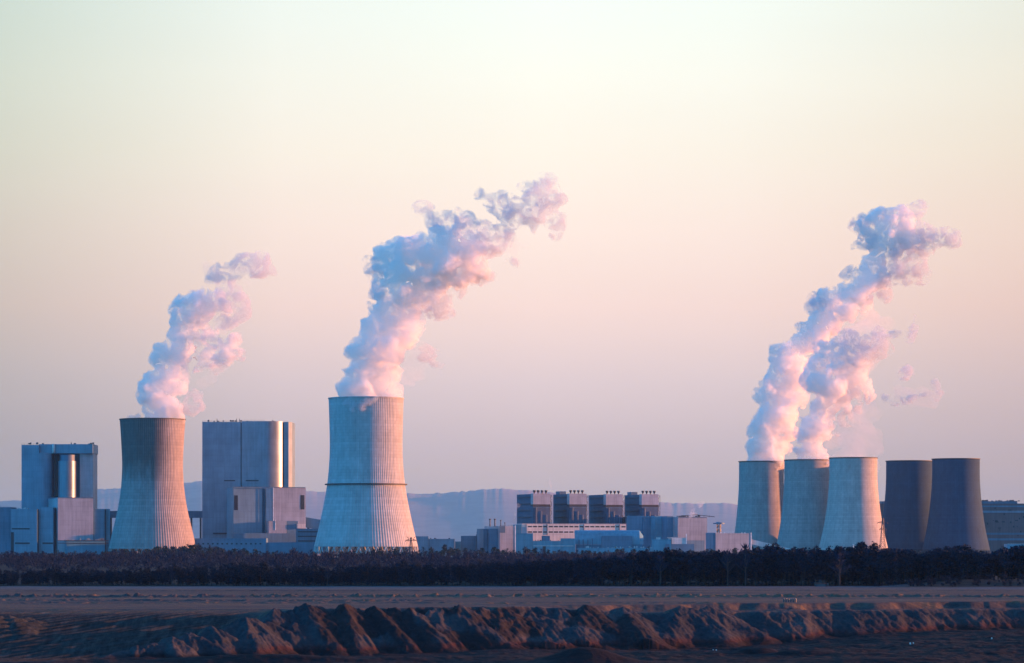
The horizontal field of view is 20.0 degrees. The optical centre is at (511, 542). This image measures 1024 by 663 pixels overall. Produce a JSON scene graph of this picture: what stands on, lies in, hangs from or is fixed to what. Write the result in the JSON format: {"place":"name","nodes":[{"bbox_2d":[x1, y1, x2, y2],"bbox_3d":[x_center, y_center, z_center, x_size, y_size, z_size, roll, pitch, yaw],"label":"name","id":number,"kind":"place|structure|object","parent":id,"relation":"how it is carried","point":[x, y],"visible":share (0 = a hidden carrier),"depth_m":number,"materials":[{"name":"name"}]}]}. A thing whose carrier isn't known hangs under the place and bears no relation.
{"place":"outdoors","nodes":[
{"label":"outdoors","id":0,"kind":"place"},
{"bbox_2d":[0,481,737,540],"bbox_3d":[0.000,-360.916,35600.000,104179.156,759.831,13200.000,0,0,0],"label":"hills","id":1,"kind":"structure","parent":0,"point":[456,516],"depth_m":32056.96,"materials":[{"name":"blue"}]},
{"bbox_2d":[0,547,1023,662],"bbox_3d":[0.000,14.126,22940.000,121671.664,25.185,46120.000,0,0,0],"label":"ground","id":2,"kind":"structure","parent":0,"point":[965,620],"depth_m":714.80,"materials":[{"name":"soil"}]},
{"bbox_2d":[0,507,54,555],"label":"switch building","id":3,"kind":"structure","parent":2,"relation":"on","point":[23,530],"depth_m":2989.00,"materials":[{"name":"metal"}]},
{"bbox_2d":[21,442,97,508],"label":"boiler house","id":4,"kind":"structure","parent":2,"relation":"on","point":[57,470],"depth_m":3041.79,"materials":[{"name":"metal"}]},
{"bbox_2d":[48,497,109,557],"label":"bunker annex","id":5,"kind":"object","parent":2,"relation":"on","point":[82,525],"visible":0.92,"depth_m":2996.29,"materials":[{"name":"metal"}]},
{"bbox_2d":[108,418,194,556],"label":"cooling tower","id":6,"kind":"structure","parent":2,"relation":"on","point":[152,511],"depth_m":2921.00,"materials":[{"name":"concrete"}]},
{"bbox_2d":[110,511,201,555],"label":"conveyor bridge","id":7,"kind":"structure","parent":2,"relation":"on","point":[191,514],"depth_m":3110.00,"materials":[{"name":"metal"}]},
{"bbox_2d":[215,568,224,585],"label":"conifer tree","id":8,"kind":"object","parent":2,"relation":"on","point":[220,572],"visible":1,"depth_m":1072.50,"materials":[{"name":"plant"}]},
{"bbox_2d":[236,561,247,585],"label":"conifer tree","id":9,"kind":"object","parent":2,"relation":"on","point":[241,570],"visible":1,"depth_m":1068.80,"materials":[{"name":"plant"}]},
{"bbox_2d":[202,419,294,537],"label":"boiler house","id":10,"kind":"structure","parent":2,"relation":"on","point":[240,453],"depth_m":3080.00,"materials":[{"name":"metal"}]},
{"bbox_2d":[194,538,319,556],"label":"store shed","id":11,"kind":"structure","parent":2,"relation":"on","point":[262,545],"depth_m":2960.00,"materials":[{"name":"grey metal"}]},
{"bbox_2d":[257,561,267,585],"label":"conifer tree","id":12,"kind":"object","parent":2,"relation":"on","point":[263,565],"visible":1,"depth_m":1071.27,"materials":[{"name":"plant"}]},
{"bbox_2d":[227,487,305,541],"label":"bunker annex","id":13,"kind":"object","parent":2,"relation":"on","point":[274,514],"visible":0.74,"depth_m":3039.08,"materials":[{"name":"metal"}]},
{"bbox_2d":[290,567,297,585],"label":"conifer tree","id":14,"kind":"object","parent":2,"relation":"on","point":[294,576],"visible":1,"depth_m":1069.81,"materials":[{"name":"green plant"}]},
{"bbox_2d":[300,565,307,583],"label":"conifer tree","id":15,"kind":"object","parent":2,"relation":"on","point":[304,580],"visible":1,"depth_m":1071.11,"materials":[{"name":"green plant"}]},
{"bbox_2d":[296,529,328,554],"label":"ash silo hall","id":16,"kind":"structure","parent":2,"relation":"on","point":[306,535],"depth_m":3000.00,"materials":[{"name":"metal"}]},
{"bbox_2d":[306,517,319,528],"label":"conveyor bridge","id":17,"kind":"structure","parent":2,"relation":"on","point":[312,523],"depth_m":3060.00,"materials":[{"name":"metal"}]},
{"bbox_2d":[351,567,362,584],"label":"conifer tree","id":18,"kind":"object","parent":2,"relation":"on","point":[355,573],"visible":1,"depth_m":1069.04,"materials":[{"name":"green plant"}]},
{"bbox_2d":[313,396,418,557],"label":"cooling tower","id":19,"kind":"structure","parent":2,"relation":"on","point":[365,503],"depth_m":2826.31,"materials":[{"name":"concrete"}]},
{"bbox_2d":[367,565,376,585],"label":"conifer tree","id":20,"kind":"object","parent":2,"relation":"on","point":[372,580],"visible":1,"depth_m":1069.95,"materials":[{"name":"green plant"}]},
{"bbox_2d":[387,566,396,584],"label":"conifer tree","id":21,"kind":"object","parent":2,"relation":"on","point":[392,577],"visible":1,"depth_m":1077.93,"materials":[{"name":"green plant"}]},
{"bbox_2d":[396,562,404,585],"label":"conifer tree","id":22,"kind":"object","parent":2,"relation":"on","point":[401,578],"visible":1,"depth_m":1075.21,"materials":[{"name":"green plant"}]},
{"bbox_2d":[421,564,433,585],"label":"conifer tree","id":23,"kind":"object","parent":2,"relation":"on","point":[425,566],"visible":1,"depth_m":1074.43,"materials":[{"name":"plant"}]},
{"bbox_2d":[424,563,434,583],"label":"conifer tree","id":24,"kind":"object","parent":2,"relation":"on","point":[431,571],"visible":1,"depth_m":1074.49,"materials":[{"name":"green plant"}]},
{"bbox_2d":[414,536,454,556],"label":"workshop","id":25,"kind":"structure","parent":2,"relation":"on","point":[426,542],"depth_m":3102.00,"materials":[{"name":"metal"}]},
{"bbox_2d":[443,564,450,585],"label":"conifer tree","id":26,"kind":"object","parent":2,"relation":"on","point":[448,576],"visible":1,"depth_m":1073.26,"materials":[{"name":"green plant"}]},
{"bbox_2d":[454,565,466,585],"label":"conifer tree","id":27,"kind":"object","parent":2,"relation":"on","point":[459,568],"visible":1,"depth_m":1079.13,"materials":[{"name":"green plant"}]},
{"bbox_2d":[455,534,476,556],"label":"workshop","id":28,"kind":"structure","parent":2,"relation":"on","point":[469,543],"depth_m":3120.00,"materials":[{"name":"metal"}]},
{"bbox_2d":[467,563,476,585],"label":"conifer tree","id":29,"kind":"object","parent":2,"relation":"on","point":[473,569],"visible":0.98,"depth_m":1071.61,"materials":[{"name":"green plant"}]},
{"bbox_2d":[475,560,485,585],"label":"conifer tree","id":30,"kind":"object","parent":2,"relation":"on","point":[479,565],"visible":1,"depth_m":1068.97,"materials":[{"name":"plant"}]},
{"bbox_2d":[480,564,488,585],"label":"conifer tree","id":31,"kind":"object","parent":2,"relation":"on","point":[483,574],"visible":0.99,"depth_m":1074.23,"materials":[{"name":"green plant"}]},
{"bbox_2d":[0,547,986,572],"bbox_3d":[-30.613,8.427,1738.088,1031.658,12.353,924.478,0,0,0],"label":"bare wood","id":32,"kind":"object","parent":2,"relation":"on","point":[134,559],"visible":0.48,"depth_m":1480.24,"materials":[{"name":"brown plant"}]},
{"bbox_2d":[0,544,990,559],"bbox_3d":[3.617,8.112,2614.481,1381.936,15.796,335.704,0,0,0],"label":"wood","id":33,"kind":"object","parent":2,"relation":"on","point":[443,552],"visible":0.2,"depth_m":2545.95,"materials":[{"name":"green plant"}]},
{"bbox_2d":[477,519,515,557],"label":"stack building","id":34,"kind":"structure","parent":2,"relation":"on","point":[500,537],"depth_m":3064.64,"materials":[{"name":"metal"}]},
{"bbox_2d":[1,541,1023,586],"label":"pine wood","id":35,"kind":"object","parent":2,"relation":"on","point":[947,575],"visible":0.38,"depth_m":1088.16,"materials":[{"name":"plant"}]},
{"bbox_2d":[512,559,525,585],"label":"conifer tree","id":36,"kind":"object","parent":2,"relation":"on","point":[518,565],"visible":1,"depth_m":1074.40,"materials":[{"name":"plant"}]},
{"bbox_2d":[517,490,551,523],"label":"boiler house","id":37,"kind":"structure","parent":2,"relation":"on","point":[534,508],"depth_m":3250.77,"materials":[{"name":"metal"}]},
{"bbox_2d":[532,560,543,585],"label":"conifer tree","id":38,"kind":"object","parent":2,"relation":"on","point":[538,575],"visible":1,"depth_m":1073.50,"materials":[{"name":"plant"}]},
{"bbox_2d":[516,527,574,554],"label":"service block","id":39,"kind":"structure","parent":2,"relation":"on","point":[524,538],"depth_m":3021.00,"materials":[{"name":"blue metal"}]},
{"bbox_2d":[558,559,571,584],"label":"conifer tree","id":40,"kind":"object","parent":2,"relation":"on","point":[562,571],"visible":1,"depth_m":1082.59,"materials":[{"name":"plant"}]},
{"bbox_2d":[564,559,575,584],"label":"conifer tree","id":41,"kind":"object","parent":2,"relation":"on","point":[571,565],"visible":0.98,"depth_m":1088.66,"materials":[{"name":"plant"}]},
{"bbox_2d":[553,490,587,523],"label":"boiler house","id":42,"kind":"structure","parent":2,"relation":"on","point":[570,508],"depth_m":3271.03,"materials":[{"name":"metal"}]},
{"bbox_2d":[515,523,625,550],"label":"turbine hall","id":43,"kind":"structure","parent":2,"relation":"on","point":[555,532],"depth_m":3144.28,"materials":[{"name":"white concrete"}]},
{"bbox_2d":[571,557,585,585],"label":"conifer tree","id":44,"kind":"object","parent":2,"relation":"on","point":[578,561],"visible":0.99,"depth_m":1070.86,"materials":[{"name":"plant"}]},
{"bbox_2d":[582,561,590,585],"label":"conifer tree","id":45,"kind":"object","parent":2,"relation":"on","point":[586,569],"visible":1,"depth_m":1069.69,"materials":[{"name":"green plant"}]},
{"bbox_2d":[589,491,624,523],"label":"boiler house","id":46,"kind":"structure","parent":2,"relation":"on","point":[606,508],"depth_m":3291.16,"materials":[{"name":"metal"}]},
{"bbox_2d":[575,530,642,548],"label":"round roof hall","id":47,"kind":"structure","parent":2,"relation":"on","point":[615,538],"depth_m":3040.60,"materials":[{"name":"metal"}]},
{"bbox_2d":[577,546,652,556],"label":"service block","id":48,"kind":"structure","parent":2,"relation":"on","point":[598,549],"depth_m":2960.00,"materials":[{"name":"metal"}]},
{"bbox_2d":[622,552,639,585],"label":"pine tree","id":49,"kind":"object","parent":2,"relation":"on","point":[631,560],"visible":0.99,"depth_m":1067.69,"materials":[{"name":"green plant"}]},
{"bbox_2d":[626,516,648,544],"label":"mill shed","id":50,"kind":"structure","parent":2,"relation":"on","point":[633,522],"depth_m":3262.00,"materials":[{"name":"metal"}]},
{"bbox_2d":[636,550,644,584],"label":"pine tree","id":51,"kind":"object","parent":2,"relation":"on","point":[640,557],"visible":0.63,"depth_m":1088.38,"materials":[{"name":"green plant"}]},
{"bbox_2d":[625,491,659,516],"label":"boiler house","id":52,"kind":"structure","parent":2,"relation":"on","point":[642,504],"depth_m":3310.97,"materials":[{"name":"metal"}]},
{"bbox_2d":[640,548,652,585],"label":"pine tree","id":53,"kind":"object","parent":2,"relation":"on","point":[646,560],"visible":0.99,"depth_m":1075.38,"materials":[{"name":"green plant"}]},
{"bbox_2d":[651,554,660,585],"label":"pine tree","id":54,"kind":"object","parent":2,"relation":"on","point":[655,569],"visible":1,"depth_m":1069.56,"materials":[{"name":"green plant"}]},
{"bbox_2d":[649,550,667,585],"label":"pine tree","id":55,"kind":"object","parent":2,"relation":"on","point":[658,552],"visible":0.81,"depth_m":1076.60,"materials":[{"name":"green plant"}]},
{"bbox_2d":[652,537,670,551],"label":"service block","id":56,"kind":"structure","parent":2,"relation":"on","point":[658,543],"depth_m":2990.00,"materials":[{"name":"metal"}]},
{"bbox_2d":[655,555,667,585],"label":"birch tree","id":57,"kind":"object","parent":2,"relation":"on","point":[661,563],"visible":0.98,"depth_m":1065.17,"materials":[{"name":"green plant"}]},
{"bbox_2d":[623,514,713,552],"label":"mill building","id":58,"kind":"structure","parent":2,"relation":"on","point":[694,529],"depth_m":3235.81,"materials":[{"name":"metal"}]},
{"bbox_2d":[661,547,680,585],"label":"pine tree","id":59,"kind":"object","parent":2,"relation":"on","point":[669,554],"visible":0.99,"depth_m":1074.55,"materials":[{"name":"green plant"}]},
{"bbox_2d":[665,534,693,552],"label":"gatehouse","id":60,"kind":"object","parent":2,"relation":"on","point":[681,544],"visible":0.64,"depth_m":2995.49,"materials":[{"name":"white paint"}]},
{"bbox_2d":[674,552,688,585],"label":"pine tree","id":61,"kind":"object","parent":2,"relation":"on","point":[682,555],"visible":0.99,"depth_m":1077.06,"materials":[{"name":"green plant"}]},
{"bbox_2d":[684,552,693,585],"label":"pine tree","id":62,"kind":"object","parent":2,"relation":"on","point":[688,559],"visible":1,"depth_m":1075.15,"materials":[{"name":"green plant"}]},
{"bbox_2d":[687,557,705,585],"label":"pine tree","id":63,"kind":"object","parent":2,"relation":"on","point":[695,571],"visible":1,"depth_m":1068.32,"materials":[{"name":"green plant"}]},
{"bbox_2d":[697,553,715,585],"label":"pine tree","id":64,"kind":"object","parent":2,"relation":"on","point":[707,572],"visible":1,"depth_m":1069.26,"materials":[{"name":"green plant"}]},
{"bbox_2d":[708,550,720,584],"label":"pine tree","id":65,"kind":"object","parent":2,"relation":"on","point":[716,562],"visible":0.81,"depth_m":1079.70,"materials":[{"name":"green plant"}]},
{"bbox_2d":[717,549,736,585],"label":"birch tree","id":66,"kind":"object","parent":2,"relation":"on","point":[726,551],"visible":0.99,"depth_m":1065.89,"materials":[{"name":"green plant"}]},
{"bbox_2d":[706,532,751,553],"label":"pump house","id":67,"kind":"structure","parent":2,"relation":"on","point":[722,541],"depth_m":3046.19,"materials":[{"name":"white paint"}]},
{"bbox_2d":[723,553,735,585],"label":"pine tree","id":68,"kind":"object","parent":2,"relation":"on","point":[733,561],"visible":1,"depth_m":1070.80,"materials":[{"name":"green plant"}]},
{"bbox_2d":[733,556,743,585],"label":"pine tree","id":69,"kind":"object","parent":2,"relation":"on","point":[738,569],"visible":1,"depth_m":1073.59,"materials":[{"name":"green plant"}]},
{"bbox_2d":[734,543,753,585],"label":"birch tree","id":70,"kind":"object","parent":2,"relation":"on","point":[747,556],"visible":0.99,"depth_m":1065.67,"materials":[{"name":"green plant"}]},
{"bbox_2d":[744,546,763,585],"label":"pine tree","id":71,"kind":"object","parent":2,"relation":"on","point":[753,564],"visible":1,"depth_m":1068.49,"materials":[{"name":"green plant"}]},
{"bbox_2d":[735,461,783,548],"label":"cooling tower","id":72,"kind":"structure","parent":2,"relation":"on","point":[760,498],"depth_m":3593.73,"materials":[{"name":"concrete"}]},
{"bbox_2d":[759,544,777,584],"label":"pine tree","id":73,"kind":"object","parent":2,"relation":"on","point":[765,547],"visible":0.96,"depth_m":1081.88,"materials":[{"name":"green plant"}]},
{"bbox_2d":[764,545,778,585],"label":"pine tree","id":74,"kind":"object","parent":2,"relation":"on","point":[772,550],"visible":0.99,"depth_m":1080.53,"materials":[{"name":"green plant"}]},
{"bbox_2d":[752,539,790,549],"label":"ash conveyor","id":75,"kind":"object","parent":2,"relation":"on","point":[758,543],"visible":0.14,"depth_m":3060.00,"materials":[{"name":"metal"}]},
{"bbox_2d":[774,547,785,585],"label":"pine tree","id":76,"kind":"object","parent":2,"relation":"on","point":[778,561],"visible":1,"depth_m":1074.65,"materials":[{"name":"green plant"}]},
{"bbox_2d":[776,549,794,585],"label":"pine tree","id":77,"kind":"object","parent":2,"relation":"on","point":[783,555],"visible":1,"depth_m":1072.79,"materials":[{"name":"green plant"}]},
{"bbox_2d":[782,549,797,585],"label":"pine tree","id":78,"kind":"object","parent":2,"relation":"on","point":[790,567],"visible":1,"depth_m":1071.46,"materials":[{"name":"green plant"}]},
{"bbox_2d":[777,459,828,550],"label":"cooling tower","id":79,"kind":"structure","parent":2,"relation":"on","point":[805,494],"depth_m":3533.44,"materials":[{"name":"concrete"}]},
{"bbox_2d":[796,547,811,585],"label":"pine tree","id":80,"kind":"object","parent":2,"relation":"on","point":[804,555],"visible":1,"depth_m":1067.78,"materials":[{"name":"green plant"}]},
{"bbox_2d":[792,547,816,585],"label":"pine tree","id":81,"kind":"object","parent":2,"relation":"on","point":[800,566],"visible":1,"depth_m":1071.10,"materials":[{"name":"green plant"}]},
{"bbox_2d":[808,545,824,580],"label":"pine tree","id":82,"kind":"object","parent":2,"relation":"on","point":[817,554],"visible":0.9,"depth_m":1085.94,"materials":[{"name":"green plant"}]},
{"bbox_2d":[819,550,831,582],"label":"pine tree","id":83,"kind":"object","parent":2,"relation":"on","point":[826,554],"visible":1,"depth_m":1075.69,"materials":[{"name":"green plant"}]},
{"bbox_2d":[826,552,846,585],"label":"pine tree","id":84,"kind":"object","parent":2,"relation":"on","point":[829,559],"visible":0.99,"depth_m":1073.07,"materials":[{"name":"green plant"}]},
{"bbox_2d":[830,545,846,585],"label":"pine tree","id":85,"kind":"object","parent":2,"relation":"on","point":[838,549],"visible":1,"depth_m":1069.12,"materials":[{"name":"green plant"}]},
{"bbox_2d":[828,552,849,585],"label":"birch tree","id":86,"kind":"object","parent":2,"relation":"on","point":[837,556],"visible":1,"depth_m":1065.80,"materials":[{"name":"green plant"}]},
{"bbox_2d":[839,551,854,584],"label":"pine tree","id":87,"kind":"object","parent":2,"relation":"on","point":[847,558],"visible":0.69,"depth_m":1080.24,"materials":[{"name":"green plant"}]},
{"bbox_2d":[819,457,887,549],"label":"cooling tower","id":88,"kind":"structure","parent":2,"relation":"on","point":[853,514],"depth_m":3462.67,"materials":[{"name":"concrete"}]},
{"bbox_2d":[851,541,866,584],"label":"pine tree","id":89,"kind":"object","parent":2,"relation":"on","point":[858,563],"visible":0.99,"depth_m":1083.16,"materials":[{"name":"green plant"}]},
{"bbox_2d":[853,542,866,584],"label":"pine tree","id":90,"kind":"object","parent":2,"relation":"on","point":[861,549],"visible":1,"depth_m":1083.36,"materials":[{"name":"green plant"}]},
{"bbox_2d":[863,547,875,585],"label":"pine tree","id":91,"kind":"object","parent":2,"relation":"on","point":[868,555],"visible":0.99,"depth_m":1079.43,"materials":[{"name":"green plant"}]},
{"bbox_2d":[867,541,880,583],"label":"pine tree","id":92,"kind":"object","parent":2,"relation":"on","point":[874,546],"visible":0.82,"depth_m":1085.49,"materials":[{"name":"green plant"}]},
{"bbox_2d":[873,549,888,584],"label":"pine tree","id":93,"kind":"object","parent":2,"relation":"on","point":[880,558],"visible":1,"depth_m":1072.17,"materials":[{"name":"green plant"}]},
{"bbox_2d":[878,518,887,548],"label":"power pylon","id":94,"kind":"object","parent":2,"relation":"on","point":[882,527],"visible":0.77,"depth_m":3149.34,"materials":[{"name":"metal"}]},
{"bbox_2d":[877,550,893,584],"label":"pine tree","id":95,"kind":"object","parent":2,"relation":"on","point":[888,562],"visible":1,"depth_m":1074.02,"materials":[{"name":"green plant"}]},
{"bbox_2d":[890,549,901,580],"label":"pine tree","id":96,"kind":"object","parent":2,"relation":"on","point":[894,554],"visible":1,"depth_m":1073.04,"materials":[{"name":"green plant"}]},
{"bbox_2d":[896,549,915,582],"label":"pine tree","id":97,"kind":"object","parent":2,"relation":"on","point":[901,551],"visible":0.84,"depth_m":1086.83,"materials":[{"name":"green plant"}]},
{"bbox_2d":[882,460,931,551],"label":"cooling tower","id":98,"kind":"structure","parent":2,"relation":"on","point":[907,499],"depth_m":3631.81,"materials":[{"name":"concrete"}]},
{"bbox_2d":[928,547,950,577],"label":"pine tree","id":99,"kind":"object","parent":2,"relation":"on","point":[941,562],"visible":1,"depth_m":1086.38,"materials":[{"name":"green plant"}]},
{"bbox_2d":[879,500,1023,553],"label":"boiler house","id":100,"kind":"structure","parent":2,"relation":"on","point":[1004,522],"depth_m":3860.00,"materials":[{"name":"metal"}]},
{"bbox_2d":[949,545,959,576],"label":"pine tree","id":101,"kind":"object","parent":2,"relation":"on","point":[954,549],"visible":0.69,"depth_m":1094.71,"materials":[{"name":"green plant"}]},
{"bbox_2d":[921,458,990,553],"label":"cooling tower","id":102,"kind":"structure","parent":2,"relation":"on","point":[955,517],"depth_m":3562.42,"materials":[{"name":"concrete"}]},
{"bbox_2d":[950,544,977,579],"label":"pine tree","id":103,"kind":"object","parent":2,"relation":"on","point":[964,553],"visible":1,"depth_m":1083.44,"materials":[{"name":"green plant"}]},
{"bbox_2d":[996,546,1013,576],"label":"pine tree","id":104,"kind":"object","parent":2,"relation":"on","point":[1005,561],"visible":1,"depth_m":1083.49,"materials":[{"name":"green plant"}]},
{"bbox_2d":[1006,547,1017,578],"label":"pine tree","id":105,"kind":"object","parent":2,"relation":"on","point":[1012,565],"visible":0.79,"depth_m":1093.82,"materials":[{"name":"green plant"}]},
{"bbox_2d":[1010,546,1023,576],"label":"pine tree","id":106,"kind":"object","parent":2,"relation":"on","point":[1019,555],"visible":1,"depth_m":1089.47,"materials":[{"name":"green plant"}]},
{"bbox_2d":[0,0,1023,504],"label":"sky","id":107,"kind":"structure","parent":0,"point":[595,247],"materials":[{"name":"pink"}]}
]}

